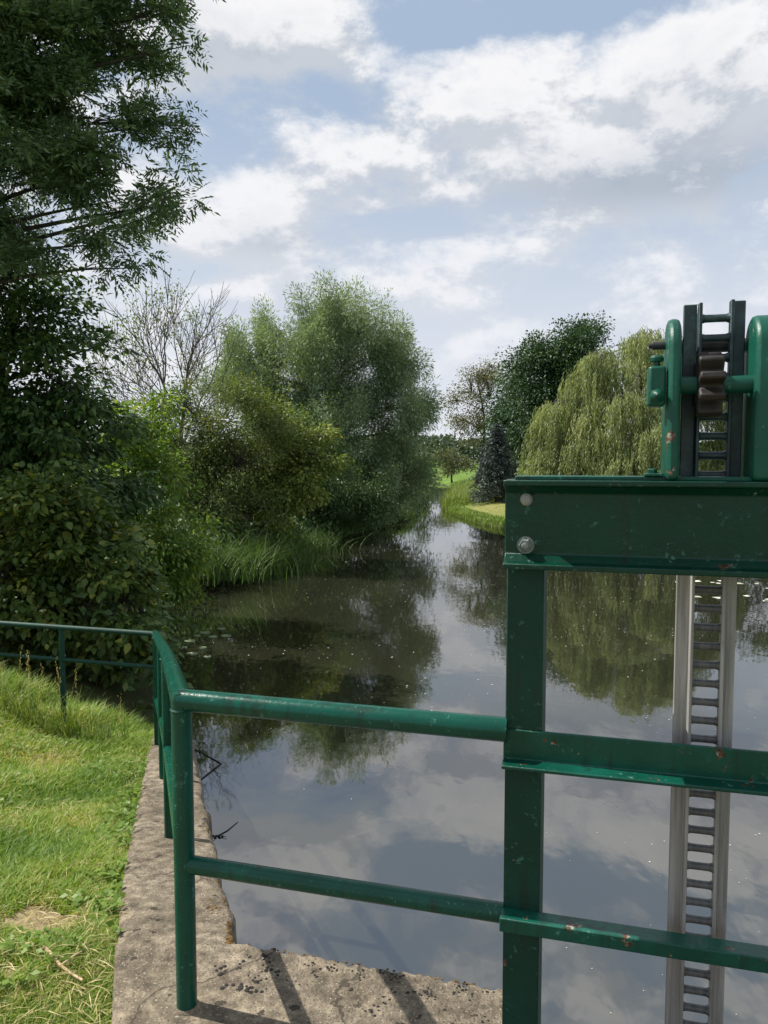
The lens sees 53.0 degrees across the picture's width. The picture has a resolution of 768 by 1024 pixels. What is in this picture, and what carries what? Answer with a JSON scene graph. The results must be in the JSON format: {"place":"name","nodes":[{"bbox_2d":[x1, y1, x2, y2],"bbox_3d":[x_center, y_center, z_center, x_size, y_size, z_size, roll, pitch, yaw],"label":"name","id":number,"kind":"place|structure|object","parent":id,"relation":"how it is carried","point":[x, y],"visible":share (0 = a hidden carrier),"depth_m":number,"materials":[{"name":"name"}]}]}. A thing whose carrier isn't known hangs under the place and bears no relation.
{"place":"outdoors","nodes":[
{"label":"outdoors","id":0,"kind":"place"},
{"bbox_2d":[0,659,153,1023],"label":"lawn","id":1,"kind":"structure","parent":0,"point":[35,919],"depth_m":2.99,"materials":[{"name":"plant"}]},
{"bbox_2d":[0,645,42,722],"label":"grass tuft","id":2,"kind":"object","parent":1,"relation":"on","point":[18,710],"visible":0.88,"depth_m":6.35,"materials":[{"name":"plant"}]},
{"bbox_2d":[25,942,83,981],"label":"dead stem","id":3,"kind":"object","parent":1,"relation":"on","point":[44,948],"visible":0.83,"depth_m":2.53,"materials":[{"name":"beige plant"}]},
{"bbox_2d":[16,656,100,740],"bbox_3d":[-2.661,1.519,6.234,0.685,0.652,0.783,0,4,0],"label":"grass tuft","id":4,"kind":"object","parent":1,"relation":"on","point":[67,729],"visible":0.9,"depth_m":6.22,"materials":[{"name":"plant"}]},
{"bbox_2d":[0,706,147,1000],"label":"clover","id":5,"kind":"object","parent":1,"relation":"on","point":[117,896],"visible":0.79,"depth_m":3.30,"materials":[{"name":"green plant"}]},
{"bbox_2d":[0,720,149,1023],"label":"grass cuttings","id":6,"kind":"object","parent":1,"relation":"on","point":[83,945],"depth_m":2.60,"materials":[{"name":"plant"}]},
{"bbox_2d":[73,695,131,743],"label":"grass tuft","id":7,"kind":"object","parent":1,"relation":"on","point":[98,731],"visible":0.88,"depth_m":6.31,"materials":[{"name":"plant"}]},
{"bbox_2d":[0,460,723,726],"bbox_3d":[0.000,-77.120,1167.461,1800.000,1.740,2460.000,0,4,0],"label":"ground","id":8,"kind":"structure","parent":0,"point":[109,692],"depth_m":8.73,"materials":[{"name":"green plant"}]},
{"bbox_2d":[0,226,179,620],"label":"maple tree","id":9,"kind":"object","parent":8,"relation":"on","point":[34,427],"visible":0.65,"depth_m":10.47,"materials":[{"name":"green plant"}]},
{"bbox_2d":[0,453,184,688],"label":"hazel bush","id":10,"kind":"object","parent":8,"relation":"on","point":[82,531],"visible":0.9,"depth_m":8.41,"materials":[{"name":"green plant"}]},
{"bbox_2d":[0,0,226,297],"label":"ash tree","id":11,"kind":"object","parent":8,"relation":"on","point":[54,159],"visible":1,"depth_m":8.88,"materials":[{"name":"green plant"}]},
{"bbox_2d":[53,247,260,502],"bbox_3d":[-6.919,-3.739,24.842,6.495,7.977,7.762,0,4,0],"label":"dying tree","id":12,"kind":"object","parent":8,"relation":"on","point":[196,336],"visible":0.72,"depth_m":23.42,"materials":[{"name":"grey plant"}]},
{"bbox_2d":[85,382,235,619],"bbox_3d":[-4.194,-0.215,13.938,2.810,4.249,2.565,0,4,0],"label":"elder bush","id":13,"kind":"object","parent":8,"relation":"on","point":[181,557],"visible":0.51,"depth_m":13.68,"materials":[{"name":"green plant"}]},
{"bbox_2d":[0,483,428,721],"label":"bank undergrowth","id":14,"kind":"object","parent":8,"relation":"on","point":[148,682],"visible":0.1,"depth_m":10.00,"materials":[{"name":"green plant"}]},
{"bbox_2d":[134,370,314,546],"bbox_3d":[-4.530,-1.431,21.617,5.390,5.033,3.998,0,4,0],"label":"thorn bush","id":15,"kind":"object","parent":8,"relation":"on","point":[211,471],"visible":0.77,"depth_m":21.00,"materials":[{"name":"green plant"}]},
{"bbox_2d":[191,533,303,586],"bbox_3d":[-4.307,0.962,18.741,5.219,1.137,5.692,0,4,0],"label":"reed clump","id":16,"kind":"object","parent":8,"relation":"on","point":[218,570],"visible":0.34,"depth_m":18.07,"materials":[{"name":"green plant"}]},
{"bbox_2d":[152,396,366,522],"bbox_3d":[-4.952,-1.459,27.693,8.675,5.322,3.896,0,4,0],"label":"blackthorn bush","id":17,"kind":"object","parent":8,"relation":"on","point":[338,451],"visible":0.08,"depth_m":27.47,"materials":[{"name":"green plant"}]},
{"bbox_2d":[226,383,355,538],"bbox_3d":[-2.902,-1.359,22.399,4.238,4.646,3.230,0,4,0],"label":"field maple","id":18,"kind":"object","parent":8,"relation":"on","point":[306,468],"visible":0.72,"depth_m":22.05,"materials":[{"name":"green plant"}]},
{"bbox_2d":[112,724,501,1023],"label":"concrete wall","id":19,"kind":"structure","parent":8,"relation":"on","point":[247,983],"depth_m":2.46,"materials":[{"name":"grey concrete"}]},
{"bbox_2d":[0,621,506,1015],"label":"pipe railing","id":20,"kind":"object","parent":19,"relation":"on","point":[177,701],"visible":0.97,"depth_m":2.23,"materials":[{"name":"green metal"}]},
{"bbox_2d":[499,315,767,1023],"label":"sluice frame","id":21,"kind":"object","parent":19,"relation":"on","point":[667,520],"visible":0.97,"depth_m":1.90,"materials":[{"name":"green paint"}]},
{"bbox_2d":[665,299,745,1023],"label":"toothed rack","id":22,"kind":"object","parent":21,"relation":"attached to","point":[695,318],"visible":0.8,"depth_m":1.95,"materials":[{"name":"metal"}]},
{"bbox_2d":[178,266,443,529],"bbox_3d":[-2.732,-4.284,32.650,10.777,11.108,6.811,0,4,0],"label":"willow tree","id":23,"kind":"object","parent":8,"relation":"on","point":[319,346],"visible":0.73,"depth_m":31.69,"materials":[{"name":"green plant"}]},
{"bbox_2d":[316,512,378,534],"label":"reed clump","id":24,"kind":"object","parent":8,"relation":"on","point":[348,529],"visible":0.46,"depth_m":29.25,"materials":[{"name":"green plant"}]},
{"bbox_2d":[291,466,405,528],"bbox_3d":[-1.698,-0.356,28.930,5.060,2.899,3.687,0,4,0],"label":"alder bush","id":25,"kind":"object","parent":8,"relation":"on","point":[371,500],"visible":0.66,"depth_m":28.82,"materials":[{"name":"green plant"}]},
{"bbox_2d":[38,433,716,466],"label":"distant wood","id":26,"kind":"object","parent":8,"relation":"on","point":[469,451],"visible":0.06,"depth_m":216.16,"materials":[{"name":"green plant"}]},
{"bbox_2d":[391,504,429,519],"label":"reed clump","id":27,"kind":"object","parent":8,"relation":"on","point":[411,516],"visible":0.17,"depth_m":37.36,"materials":[{"name":"green plant"}]},
{"bbox_2d":[398,451,440,494],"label":"alder bush","id":28,"kind":"object","parent":8,"relation":"on","point":[424,476],"visible":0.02,"depth_m":55.79,"materials":[{"name":"green plant"}]},
{"bbox_2d":[427,477,474,489],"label":"meadow fringe","id":29,"kind":"object","parent":8,"relation":"on","point":[463,482],"visible":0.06,"depth_m":71.28,"materials":[{"name":"green plant"}]},
{"bbox_2d":[429,443,477,482],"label":"tree","id":30,"kind":"object","parent":8,"relation":"on","point":[449,465],"visible":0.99,"depth_m":77.16,"materials":[{"name":"green plant"}]},
{"bbox_2d":[439,355,505,483],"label":"slim tree","id":31,"kind":"object","parent":8,"relation":"on","point":[486,379],"visible":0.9,"depth_m":61.42,"materials":[{"name":"brown plant"}]},
{"bbox_2d":[466,422,520,505],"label":"spruce tree","id":32,"kind":"object","parent":8,"relation":"on","point":[496,469],"visible":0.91,"depth_m":43.54,"materials":[{"name":"green plant"}]},
{"bbox_2d":[474,310,624,481],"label":"dark oak","id":33,"kind":"object","parent":8,"relation":"on","point":[540,366],"visible":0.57,"depth_m":48.23,"materials":[{"name":"green plant"}]},
{"bbox_2d":[515,325,725,475],"bbox_3d":[11.116,-3.870,32.672,10.577,8.574,7.052,-2,4,-22],"label":"weeping willow","id":34,"kind":"object","parent":8,"relation":"on","point":[587,418],"visible":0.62,"depth_m":32.36,"materials":[{"name":"green plant"}]},
{"bbox_2d":[0,0,767,455],"label":"sky","id":35,"kind":"structure","parent":0,"point":[505,168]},
{"bbox_2d":[427,483,504,529],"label":"bank grass","id":36,"kind":"structure","parent":0,"point":[456,498],"depth_m":43.61,"materials":[{"name":"green plant"}]},
{"bbox_2d":[169,484,767,1023],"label":"water","id":37,"kind":"structure","parent":0,"point":[405,810],"depth_m":7.60,"materials":[{"name":"grey liquid"}]},
{"bbox_2d":[195,749,221,779],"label":"bent branch","id":38,"kind":"object","parent":37,"relation":"in","point":[208,773],"visible":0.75,"depth_m":7.55,"materials":[{"name":"black wood"}]},
{"bbox_2d":[212,823,235,837],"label":"drifting twig","id":39,"kind":"object","parent":37,"relation":"on","point":[215,836],"visible":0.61,"depth_m":6.14,"materials":[{"name":"black wood"}]},
{"bbox_2d":[194,524,318,584],"bbox_3d":[-3.849,0.983,20.173,5.224,1.368,5.886,0,4,0],"label":"reed clump","id":40,"kind":"object","parent":37,"relation":"in","point":[276,569],"visible":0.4,"depth_m":19.86,"materials":[{"name":"green plant"}]},
{"bbox_2d":[242,522,350,567],"bbox_3d":[-3.224,0.907,22.240,5.257,1.236,5.074,2,4,28],"label":"reed clump","id":41,"kind":"object","parent":37,"relation":"in","point":[299,553],"visible":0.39,"depth_m":22.29,"materials":[{"name":"green plant"}]},
{"bbox_2d":[264,525,377,555],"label":"reed clump","id":42,"kind":"object","parent":37,"relation":"in","point":[324,549],"visible":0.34,"depth_m":24.93,"materials":[{"name":"green plant"}]},
{"bbox_2d":[193,553,759,1014],"bbox_3d":[4.356,1.535,21.324,20.041,0.001,35.560,3,5,37],"label":"floating fluff","id":43,"kind":"object","parent":37,"relation":"on","point":[487,693],"visible":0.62,"depth_m":10.78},
{"bbox_2d":[675,580,767,601],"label":"floating leaves","id":44,"kind":"object","parent":37,"relation":"on","point":[720,583],"visible":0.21,"depth_m":18.56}
]}

